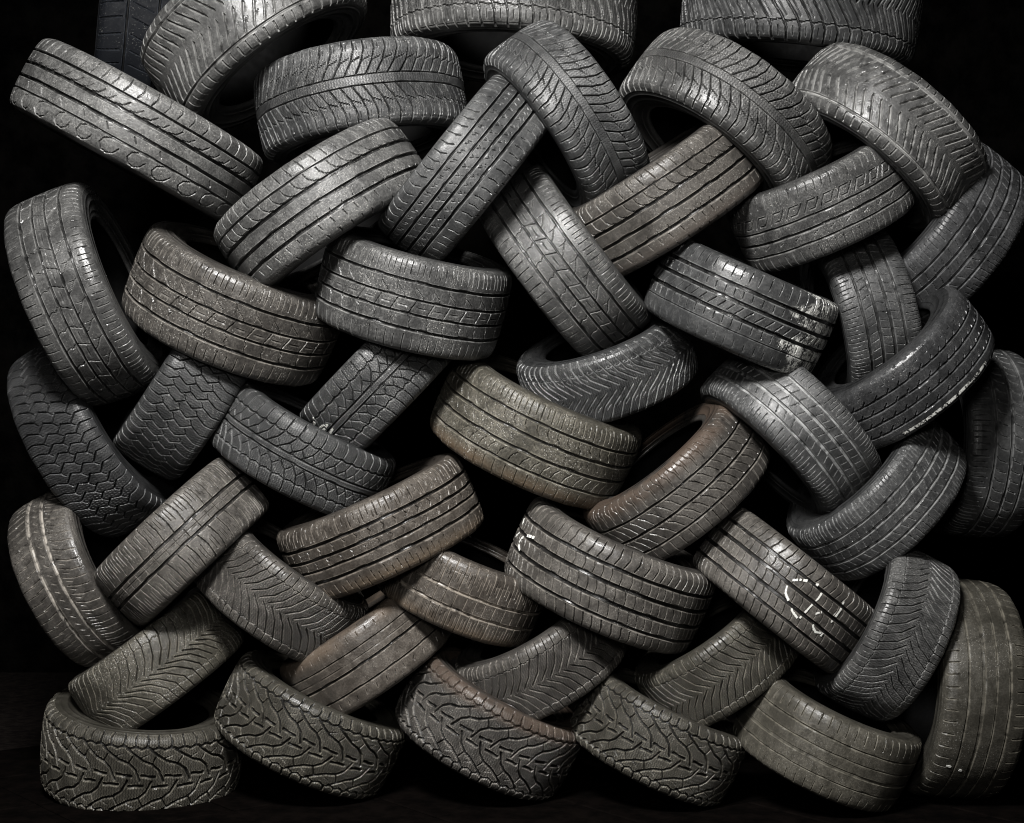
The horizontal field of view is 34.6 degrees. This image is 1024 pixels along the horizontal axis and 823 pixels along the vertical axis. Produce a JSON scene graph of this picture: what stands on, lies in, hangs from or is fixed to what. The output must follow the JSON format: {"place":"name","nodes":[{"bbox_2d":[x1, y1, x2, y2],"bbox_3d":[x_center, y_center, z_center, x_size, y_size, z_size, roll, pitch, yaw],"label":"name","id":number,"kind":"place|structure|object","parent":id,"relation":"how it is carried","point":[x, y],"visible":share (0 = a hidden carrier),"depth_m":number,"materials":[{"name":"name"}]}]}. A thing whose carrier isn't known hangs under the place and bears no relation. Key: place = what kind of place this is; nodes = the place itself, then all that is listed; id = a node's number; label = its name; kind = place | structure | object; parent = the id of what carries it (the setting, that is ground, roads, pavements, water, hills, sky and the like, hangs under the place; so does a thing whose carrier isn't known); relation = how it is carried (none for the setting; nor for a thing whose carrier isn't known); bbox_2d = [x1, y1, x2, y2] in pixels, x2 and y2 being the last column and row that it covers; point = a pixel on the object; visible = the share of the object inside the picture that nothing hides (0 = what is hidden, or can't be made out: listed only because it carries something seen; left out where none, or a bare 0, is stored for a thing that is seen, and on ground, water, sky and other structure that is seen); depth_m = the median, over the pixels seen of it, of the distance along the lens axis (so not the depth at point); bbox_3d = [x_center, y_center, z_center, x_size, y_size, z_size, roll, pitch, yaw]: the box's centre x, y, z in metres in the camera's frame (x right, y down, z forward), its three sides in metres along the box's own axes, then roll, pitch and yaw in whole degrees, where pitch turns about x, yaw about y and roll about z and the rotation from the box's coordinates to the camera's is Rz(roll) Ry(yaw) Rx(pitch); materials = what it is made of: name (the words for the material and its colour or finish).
{"place":"outdoors","nodes":[
{"label":"outdoors","id":0,"kind":"place"},
{"bbox_2d":[0,0,1023,671],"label":"wall","id":1,"kind":"structure","parent":0,"point":[968,62],"depth_m":7.10,"materials":[{"name":"rubber"}]},
{"bbox_2d":[0,672,1023,822],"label":"ground","id":2,"kind":"structure","parent":0,"point":[420,785],"depth_m":4.67,"materials":[{"name":"stone"}]},
{"bbox_2d":[40,684,243,810],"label":"tyre","id":3,"kind":"object","parent":2,"relation":"on","point":[181,751],"visible":0.8,"depth_m":4.59,"materials":[{"name":"rubber"}]},
{"bbox_2d":[68,587,243,728],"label":"tyre","id":4,"kind":"object","parent":3,"relation":"on","point":[181,646],"visible":0.89,"depth_m":4.61,"materials":[{"name":"rubber"}]},
{"bbox_2d":[7,491,160,667],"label":"tyre","id":5,"kind":"object","parent":4,"relation":"on","point":[59,552],"visible":0.75,"depth_m":4.64,"materials":[{"name":"rubber"}]},
{"bbox_2d":[7,345,177,537],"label":"tyre","id":6,"kind":"object","parent":5,"relation":"on","point":[96,480],"visible":0.75,"depth_m":4.66,"materials":[{"name":"rubber"}]},
{"bbox_2d":[4,182,167,405],"bbox_3d":[-1.216,-0.335,4.730,0.236,0.628,0.628,-21,9,1],"label":"tyre","id":7,"kind":"object","parent":6,"relation":"on","point":[71,256],"visible":0.94,"depth_m":4.48,"materials":[{"name":"rubber"}]},
{"bbox_2d":[94,457,268,626],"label":"tyre","id":8,"kind":"object","parent":4,"relation":"on","point":[165,554],"visible":0.99,"depth_m":4.50,"materials":[{"name":"rubber"}]},
{"bbox_2d":[113,347,247,479],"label":"tyre","id":9,"kind":"object","parent":8,"relation":"on","point":[176,413],"visible":0.58,"depth_m":4.63,"materials":[{"name":"rubber"}]},
{"bbox_2d":[122,221,339,386],"bbox_3d":[-0.811,-0.320,4.833,0.628,0.273,0.628,22,12,-10],"label":"tyre","id":10,"kind":"object","parent":9,"relation":"on","point":[189,291],"visible":0.87,"depth_m":4.57,"materials":[{"name":"rubber"}]},
{"bbox_2d":[214,118,421,289],"bbox_3d":[-0.541,-0.581,4.727,0.627,0.241,0.627,-34,1,-2],"label":"tyre","id":11,"kind":"object","parent":10,"relation":"on","point":[285,225],"visible":0.83,"depth_m":4.46,"materials":[{"name":"rubber"}]},
{"bbox_2d":[10,39,262,220],"bbox_3d":[-1.085,-0.809,4.781,0.727,0.229,0.727,29,0,-16],"label":"tyre","id":12,"kind":"object","parent":11,"relation":"on","point":[137,129],"visible":0.96,"depth_m":4.47,"materials":[{"name":"rubber"}]},
{"bbox_2d":[94,0,169,90],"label":"tyre","id":13,"kind":"object","parent":12,"relation":"on","point":[123,26],"visible":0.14,"depth_m":5.00,"materials":[{"name":"rubber"}]},
{"bbox_2d":[141,0,366,130],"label":"tyre","id":14,"kind":"object","parent":12,"relation":"on","point":[209,60],"visible":0.87,"depth_m":4.68,"materials":[{"name":"rubber"}]},
{"bbox_2d":[253,36,466,165],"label":"tyre","id":15,"kind":"object","parent":11,"relation":"on","point":[410,87],"visible":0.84,"depth_m":4.68,"materials":[{"name":"rubber"}]},
{"bbox_2d":[214,650,406,798],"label":"tyre","id":16,"kind":"object","parent":2,"relation":"on","point":[265,715],"visible":0.96,"depth_m":4.57,"materials":[{"name":"rubber"}]},
{"bbox_2d":[280,591,451,714],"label":"tyre","id":17,"kind":"object","parent":16,"relation":"on","point":[384,644],"visible":0.69,"depth_m":4.57,"materials":[{"name":"rubber"}]},
{"bbox_2d":[194,518,368,661],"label":"tyre","id":18,"kind":"object","parent":17,"relation":"on","point":[250,581],"visible":0.74,"depth_m":4.54,"materials":[{"name":"rubber"}]},
{"bbox_2d":[395,645,581,800],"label":"tyre","id":19,"kind":"object","parent":2,"relation":"on","point":[447,714],"visible":0.89,"depth_m":4.55,"materials":[{"name":"rubber"}]},
{"bbox_2d":[455,607,626,719],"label":"tyre","id":20,"kind":"object","parent":19,"relation":"on","point":[553,663],"visible":0.58,"depth_m":4.55,"materials":[{"name":"rubber"}]},
{"bbox_2d":[377,535,542,647],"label":"tyre","id":21,"kind":"object","parent":20,"relation":"on","point":[468,587],"visible":0.77,"depth_m":4.56,"materials":[{"name":"rubber"}]},
{"bbox_2d":[276,453,483,598],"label":"tyre","id":22,"kind":"object","parent":21,"relation":"on","point":[413,515],"visible":0.9,"depth_m":4.52,"materials":[{"name":"rubber"}]},
{"bbox_2d":[210,379,395,514],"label":"tyre","id":23,"kind":"object","parent":22,"relation":"on","point":[265,434],"visible":0.85,"depth_m":4.57,"materials":[{"name":"rubber"}]},
{"bbox_2d":[300,341,451,449],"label":"tyre","id":24,"kind":"object","parent":23,"relation":"on","point":[367,394],"visible":0.65,"depth_m":4.57,"materials":[{"name":"rubber"}]},
{"bbox_2d":[315,226,511,360],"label":"tyre","id":25,"kind":"object","parent":24,"relation":"on","point":[378,286],"visible":0.98,"depth_m":4.50,"materials":[{"name":"rubber"}]},
{"bbox_2d":[378,75,546,260],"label":"tyre","id":26,"kind":"object","parent":25,"relation":"on","point":[468,166],"visible":0.9,"depth_m":4.42,"materials":[{"name":"rubber"}]},
{"bbox_2d":[570,666,746,806],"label":"tyre","id":27,"kind":"object","parent":2,"relation":"on","point":[620,722],"visible":0.91,"depth_m":4.51,"materials":[{"name":"rubber"}]},
{"bbox_2d":[634,595,799,726],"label":"tyre","id":28,"kind":"object","parent":27,"relation":"on","point":[734,657],"visible":0.67,"depth_m":4.54,"materials":[{"name":"rubber"}]},
{"bbox_2d":[504,497,715,653],"bbox_3d":[0.283,0.466,4.735,0.590,0.250,0.590,24,5,5],"label":"tyre","id":29,"kind":"object","parent":28,"relation":"on","point":[567,562],"visible":0.9,"depth_m":4.49,"materials":[{"name":"rubber"}]},
{"bbox_2d":[583,402,769,559],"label":"tyre","id":30,"kind":"object","parent":29,"relation":"on","point":[697,471],"visible":0.84,"depth_m":4.54,"materials":[{"name":"rubber"}]},
{"bbox_2d":[430,353,641,509],"bbox_3d":[0.071,0.050,4.843,0.604,0.257,0.604,25,10,1],"label":"tyre","id":31,"kind":"object","parent":30,"relation":"on","point":[490,415],"visible":0.9,"depth_m":4.59,"materials":[{"name":"rubber"}]},
{"bbox_2d":[516,313,697,422],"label":"tyre","id":32,"kind":"object","parent":31,"relation":"on","point":[652,362],"visible":0.64,"depth_m":4.62,"materials":[{"name":"rubber"}]},
{"bbox_2d":[479,164,651,355],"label":"tyre","id":33,"kind":"object","parent":32,"relation":"on","point":[584,293],"visible":0.93,"depth_m":4.52,"materials":[{"name":"rubber"}]},
{"bbox_2d":[572,122,762,275],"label":"tyre","id":34,"kind":"object","parent":33,"relation":"on","point":[681,188],"visible":0.8,"depth_m":4.50,"materials":[{"name":"rubber"}]},
{"bbox_2d":[483,20,649,206],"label":"tyre","id":35,"kind":"object","parent":34,"relation":"on","point":[590,145],"visible":0.84,"depth_m":4.49,"materials":[{"name":"rubber"}]},
{"bbox_2d":[390,0,637,82],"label":"tyre","id":36,"kind":"object","parent":35,"relation":"on","point":[472,34],"visible":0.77,"depth_m":4.82,"materials":[{"name":"rubber"}]},
{"bbox_2d":[619,27,831,192],"bbox_3d":[0.621,-0.833,4.812,0.637,0.232,0.637,37,-9,0],"label":"tyre","id":37,"kind":"object","parent":34,"relation":"on","point":[763,116],"visible":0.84,"depth_m":4.55,"materials":[{"name":"rubber"}]},
{"bbox_2d":[733,665,921,812],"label":"tyre","id":38,"kind":"object","parent":2,"relation":"on","point":[794,725],"visible":0.95,"depth_m":4.45,"materials":[{"name":"rubber"}]},
{"bbox_2d":[813,548,959,721],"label":"tyre","id":39,"kind":"object","parent":38,"relation":"on","point":[886,669],"visible":0.91,"depth_m":4.47,"materials":[{"name":"rubber"}]},
{"bbox_2d":[693,506,873,673],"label":"tyre","id":40,"kind":"object","parent":39,"relation":"on","point":[795,597],"visible":0.98,"depth_m":4.44,"materials":[{"name":"rubber"}]},
{"bbox_2d":[786,419,966,580],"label":"tyre","id":41,"kind":"object","parent":40,"relation":"on","point":[899,502],"visible":0.85,"depth_m":4.54,"materials":[{"name":"rubber"}]},
{"bbox_2d":[700,354,881,514],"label":"tyre","id":42,"kind":"object","parent":41,"relation":"on","point":[802,422],"visible":0.77,"depth_m":4.52,"materials":[{"name":"rubber"}]},
{"bbox_2d":[644,238,838,373],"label":"tyre","id":43,"kind":"object","parent":42,"relation":"on","point":[726,302],"visible":0.92,"depth_m":4.46,"materials":[{"name":"rubber"}]},
{"bbox_2d":[726,137,915,272],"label":"tyre","id":44,"kind":"object","parent":43,"relation":"on","point":[855,190],"visible":0.84,"depth_m":4.53,"materials":[{"name":"rubber"}]},
{"bbox_2d":[792,42,987,232],"bbox_3d":[1.074,-0.789,4.776,0.615,0.231,0.615,40,-3,4],"label":"tyre","id":45,"kind":"object","parent":44,"relation":"on","point":[916,132],"visible":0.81,"depth_m":4.51,"materials":[{"name":"rubber"}]},
{"bbox_2d":[680,0,922,72],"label":"tyre","id":46,"kind":"object","parent":45,"relation":"on","point":[795,36],"visible":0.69,"depth_m":4.75,"materials":[{"name":"rubber"}]},
{"bbox_2d":[815,286,994,449],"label":"tyre","id":47,"kind":"object","parent":42,"relation":"on","point":[935,367],"visible":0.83,"depth_m":4.46,"materials":[{"name":"rubber"}]},
{"bbox_2d":[799,229,921,383],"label":"tyre","id":48,"kind":"object","parent":47,"relation":"on","point":[865,286],"visible":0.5,"depth_m":4.62,"materials":[{"name":"rubber"}]},
{"bbox_2d":[884,142,1023,328],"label":"tyre","id":49,"kind":"object","parent":47,"relation":"on","point":[964,243],"visible":0.54,"depth_m":4.65,"materials":[{"name":"rubber"}]},
{"bbox_2d":[931,349,1023,537],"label":"tyre","id":50,"kind":"object","parent":41,"relation":"on","point":[980,420],"visible":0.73,"depth_m":4.74,"materials":[{"name":"rubber"}]},
{"bbox_2d":[898,578,1023,799],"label":"tyre","id":51,"kind":"object","parent":2,"relation":"on","point":[962,715],"visible":0.71,"depth_m":4.50,"materials":[{"name":"rubber"}]}
]}

